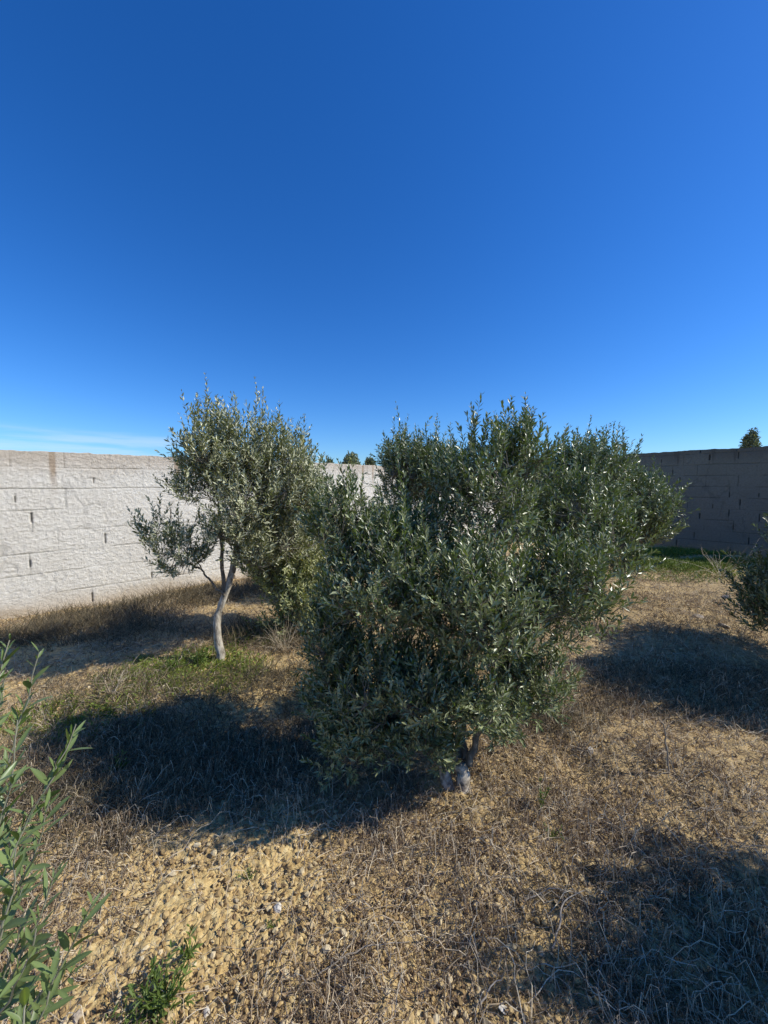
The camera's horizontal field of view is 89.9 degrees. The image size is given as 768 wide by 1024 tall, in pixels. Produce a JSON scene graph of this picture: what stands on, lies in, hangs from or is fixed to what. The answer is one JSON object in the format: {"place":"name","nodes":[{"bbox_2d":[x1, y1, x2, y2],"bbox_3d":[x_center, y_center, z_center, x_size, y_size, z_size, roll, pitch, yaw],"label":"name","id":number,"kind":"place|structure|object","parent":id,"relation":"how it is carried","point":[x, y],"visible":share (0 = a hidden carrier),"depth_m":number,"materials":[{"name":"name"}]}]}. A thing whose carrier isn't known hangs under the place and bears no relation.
{"place":"outdoors","nodes":[
{"label":"outdoors","id":0,"kind":"place"},
{"bbox_2d":[0,532,767,1023],"bbox_3d":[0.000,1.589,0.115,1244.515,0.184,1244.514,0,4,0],"label":"ground","id":1,"kind":"structure","parent":0,"point":[178,902],"depth_m":1.66,"materials":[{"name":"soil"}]},
{"bbox_2d":[0,634,110,1023],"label":"olive tree","id":2,"kind":"object","parent":1,"relation":"on","point":[22,991],"visible":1,"depth_m":0.65,"materials":[{"name":"green plant"}]},
{"bbox_2d":[59,709,89,727],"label":"green weed","id":3,"kind":"object","parent":1,"relation":"on","point":[75,718],"visible":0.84,"depth_m":2.48,"materials":[{"name":"green plant"}]},
{"bbox_2d":[71,1008,83,1023],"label":"stone","id":4,"kind":"object","parent":1,"relation":"on","point":[77,1014],"visible":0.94,"depth_m":1.16,"materials":[{"name":"white stone"}]},
{"bbox_2d":[101,750,129,771],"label":"green weed","id":5,"kind":"object","parent":1,"relation":"on","point":[118,763],"visible":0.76,"depth_m":2.09,"materials":[{"name":"green plant"}]},
{"bbox_2d":[96,669,135,694],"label":"dry bush","id":6,"kind":"object","parent":1,"relation":"on","point":[111,691],"visible":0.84,"depth_m":2.83,"materials":[{"name":"plant"}]},
{"bbox_2d":[106,763,170,846],"bbox_3d":[-1.157,1.381,1.796,0.295,0.123,0.476,-2,5,-30],"label":"dry bush","id":7,"kind":"object","parent":1,"relation":"on","point":[141,795],"visible":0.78,"depth_m":1.90,"materials":[{"name":"plant"}]},
{"bbox_2d":[105,939,202,1023],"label":"green weed","id":8,"kind":"object","parent":1,"relation":"on","point":[159,1003],"visible":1,"depth_m":1.18,"materials":[{"name":"green plant"}]},
{"bbox_2d":[148,823,172,853],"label":"dry bush","id":9,"kind":"object","parent":1,"relation":"on","point":[155,836],"visible":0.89,"depth_m":1.72,"materials":[{"name":"plant"}]},
{"bbox_2d":[164,654,185,671],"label":"green weed","id":10,"kind":"object","parent":1,"relation":"on","point":[169,664],"visible":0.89,"depth_m":3.18,"materials":[{"name":"green plant"}]},
{"bbox_2d":[176,923,202,961],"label":"green weed","id":11,"kind":"object","parent":1,"relation":"on","point":[190,950],"visible":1,"depth_m":1.29,"materials":[{"name":"green plant"}]},
{"bbox_2d":[189,647,210,664],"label":"green weed","id":12,"kind":"object","parent":1,"relation":"on","point":[200,659],"visible":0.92,"depth_m":3.30,"materials":[{"name":"green plant"}]},
{"bbox_2d":[203,1006,209,1018],"bbox_3d":[-0.540,1.520,1.169,0.026,0.017,0.024,-1,35,20],"label":"stone","id":13,"kind":"object","parent":1,"relation":"on","point":[206,1014],"visible":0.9,"depth_m":1.17,"materials":[{"name":"white stone"}]},
{"bbox_2d":[126,373,336,660],"bbox_3d":[-1.192,0.082,3.386,1.167,2.585,1.680,4,6,42],"label":"olive tree","id":14,"kind":"object","parent":1,"relation":"on","point":[218,473],"visible":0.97,"depth_m":3.18,"materials":[{"name":"green plant"}]},
{"bbox_2d":[235,864,255,878],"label":"green weed","id":15,"kind":"object","parent":1,"relation":"on","point":[251,876],"visible":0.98,"depth_m":1.56,"materials":[{"name":"green plant"}]},
{"bbox_2d":[0,450,523,618],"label":"block wall","id":16,"kind":"structure","parent":1,"relation":"on","point":[67,534],"depth_m":5.05,"materials":[{"name":"concrete block"}]},
{"bbox_2d":[266,916,280,927],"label":"green weed","id":17,"kind":"object","parent":1,"relation":"on","point":[271,925],"visible":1,"depth_m":1.40,"materials":[{"name":"green plant"}]},
{"bbox_2d":[254,606,300,660],"bbox_3d":[-0.998,1.115,3.554,0.514,0.416,0.473,0,4,0],"label":"dry bush","id":18,"kind":"object","parent":1,"relation":"on","point":[284,641],"visible":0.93,"depth_m":3.62,"materials":[{"name":"plant"}]},
{"bbox_2d":[273,903,281,913],"bbox_3d":[-0.401,1.496,1.452,0.033,0.025,0.036,-13,6,26],"label":"stone","id":19,"kind":"object","parent":1,"relation":"on","point":[277,908],"visible":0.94,"depth_m":1.45,"materials":[{"name":"white stone"}]},
{"bbox_2d":[237,430,333,640],"bbox_3d":[-0.989,0.178,4.111,1.317,2.318,1.142,0,4,0],"label":"olive tree","id":20,"kind":"object","parent":1,"relation":"on","point":[294,584],"visible":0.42,"depth_m":3.91,"materials":[{"name":"green plant"}]},
{"bbox_2d":[341,451,361,464],"bbox_3d":[-3.553,-3.651,39.938,2.593,5.360,2.677,2,5,27],"label":"distant tree","id":21,"kind":"object","parent":1,"relation":"on","point":[349,458],"visible":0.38,"depth_m":39.20,"materials":[{"name":"green plant"}]},
{"bbox_2d":[313,936,409,979],"bbox_3d":[-0.078,1.493,1.320,0.338,0.042,0.058,-2,4,-20],"label":"dead twig","id":22,"kind":"object","parent":1,"relation":"on","point":[334,963],"visible":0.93,"depth_m":1.29,"materials":[{"name":"brown wood"}]},
{"bbox_2d":[363,455,375,464],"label":"distant tree","id":23,"kind":"object","parent":1,"relation":"on","point":[368,461],"visible":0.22,"depth_m":41.42,"materials":[{"name":"green plant"}]},
{"bbox_2d":[0,546,767,1023],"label":"dry grass","id":24,"kind":"structure","parent":1,"relation":"on","point":[70,620],"depth_m":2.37,"materials":[{"name":"beige plant"}]},
{"bbox_2d":[0,545,767,748],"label":"green grass","id":25,"kind":"structure","parent":1,"relation":"on","point":[671,564],"depth_m":3.34,"materials":[{"name":"green plant"}]},
{"bbox_2d":[0,582,767,1023],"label":"soil clods","id":26,"kind":"object","parent":1,"relation":"on","point":[258,954],"visible":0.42,"depth_m":1.43,"materials":[{"name":"brown soil"}]},
{"bbox_2d":[363,401,470,570],"bbox_3d":[0.513,-0.103,5.270,1.684,2.735,1.375,0,4,0],"label":"olive tree","id":27,"kind":"object","parent":1,"relation":"on","point":[411,458],"visible":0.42,"depth_m":5.06,"materials":[{"name":"green plant"}]},
{"bbox_2d":[288,392,671,793],"bbox_3d":[0.602,0.392,2.116,2.208,2.209,1.237,-1,4,-17],"label":"olive tree","id":28,"kind":"object","parent":1,"relation":"on","point":[479,594],"visible":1,"depth_m":1.92,"materials":[{"name":"green plant"}]},
{"bbox_2d":[479,977,502,1006],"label":"dead twig","id":29,"kind":"object","parent":1,"relation":"on","point":[485,997],"visible":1,"depth_m":1.19,"materials":[{"name":"grey wood"}]},
{"bbox_2d":[498,1004,508,1014],"bbox_3d":[0.361,1.505,1.165,0.037,0.015,0.030,21,-18,-12],"label":"stone","id":30,"kind":"object","parent":1,"relation":"on","point":[502,1007],"visible":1,"depth_m":1.16,"materials":[{"name":"white stone"}]},
{"bbox_2d":[536,777,549,806],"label":"green weed","id":31,"kind":"object","parent":1,"relation":"on","point":[540,795],"visible":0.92,"depth_m":1.87,"materials":[{"name":"green plant"}]},
{"bbox_2d":[524,888,575,900],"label":"dead twig","id":32,"kind":"object","parent":1,"relation":"on","point":[546,890],"visible":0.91,"depth_m":1.46,"materials":[{"name":"brown wood"}]},
{"bbox_2d":[516,780,584,821],"bbox_3d":[0.850,1.389,1.915,0.288,0.128,0.426,4,6,44],"label":"dry bush","id":33,"kind":"object","parent":1,"relation":"on","point":[552,801],"visible":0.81,"depth_m":1.88,"materials":[{"name":"plant"}]},
{"bbox_2d":[544,824,563,838],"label":"green weed","id":34,"kind":"object","parent":1,"relation":"on","point":[547,830],"visible":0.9,"depth_m":1.72,"materials":[{"name":"green plant"}]},
{"bbox_2d":[546,700,583,724],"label":"weed","id":35,"kind":"object","parent":1,"relation":"on","point":[564,712],"visible":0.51,"depth_m":2.49,"materials":[{"name":"plant"}]},
{"bbox_2d":[551,890,584,948],"bbox_3d":[0.658,1.448,1.391,0.257,0.052,0.029,-4,6,-41],"label":"dead twig","id":36,"kind":"object","parent":1,"relation":"on","point":[559,926],"visible":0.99,"depth_m":1.38,"materials":[{"name":"grey wood"}]},
{"bbox_2d":[595,946,622,987],"bbox_3d":[0.717,1.473,1.268,0.168,0.020,0.063,-3,5,-32],"label":"dead twig","id":37,"kind":"object","parent":1,"relation":"on","point":[601,967],"visible":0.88,"depth_m":1.24,"materials":[{"name":"grey wood"}]},
{"bbox_2d":[530,414,700,577],"bbox_3d":[3.014,-0.062,5.518,2.201,2.611,1.700,0,4,0],"label":"olive tree","id":38,"kind":"object","parent":1,"relation":"on","point":[651,493],"visible":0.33,"depth_m":5.08,"materials":[{"name":"green plant"}]},
{"bbox_2d":[526,446,767,557],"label":"block wall","id":39,"kind":"structure","parent":1,"relation":"on","point":[727,491],"depth_m":9.07,"materials":[{"name":"concrete"}]},
{"bbox_2d":[650,983,662,1013],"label":"dead twig","id":40,"kind":"object","parent":1,"relation":"on","point":[652,997],"visible":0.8,"depth_m":1.17,"materials":[{"name":"grey wood"}]},
{"bbox_2d":[658,717,669,773],"bbox_3d":[1.504,1.266,2.057,0.083,0.341,0.029,-1,4,-7],"label":"dead stick","id":41,"kind":"object","parent":1,"relation":"on","point":[668,768],"visible":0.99,"depth_m":2.06,"materials":[{"name":"brown wood"}]},
{"bbox_2d":[679,701,729,737],"bbox_3d":[2.046,1.322,2.459,0.372,0.170,0.346,-3,5,-33],"label":"dry bush","id":42,"kind":"object","parent":1,"relation":"on","point":[700,721],"visible":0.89,"depth_m":2.52,"materials":[{"name":"plant"}]},
{"bbox_2d":[680,541,757,576],"bbox_3d":[5.652,0.772,6.628,1.379,0.704,0.961,0,4,0],"label":"dry bush","id":43,"kind":"object","parent":1,"relation":"on","point":[718,563],"visible":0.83,"depth_m":6.63,"materials":[{"name":"plant"}]},
{"bbox_2d":[712,553,725,561],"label":"green weed","id":44,"kind":"object","parent":1,"relation":"on","point":[716,558],"visible":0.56,"depth_m":7.74,"materials":[{"name":"green plant"}]},
{"bbox_2d":[694,779,766,859],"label":"dry bush","id":45,"kind":"object","parent":1,"relation":"on","point":[728,829],"visible":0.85,"depth_m":1.75,"materials":[{"name":"plant"}]},
{"bbox_2d":[715,512,767,633],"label":"olive tree","id":46,"kind":"object","parent":1,"relation":"on","point":[751,593],"visible":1,"depth_m":3.46,"materials":[{"name":"green plant"}]},
{"bbox_2d":[739,427,762,447],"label":"conifer tree","id":47,"kind":"object","parent":1,"relation":"on","point":[750,439],"visible":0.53,"depth_m":44.18,"materials":[{"name":"green plant"}]},
{"bbox_2d":[0,0,767,469],"label":"sky","id":48,"kind":"structure","parent":0,"point":[352,209],"materials":[{"name":"blue"}]}
]}

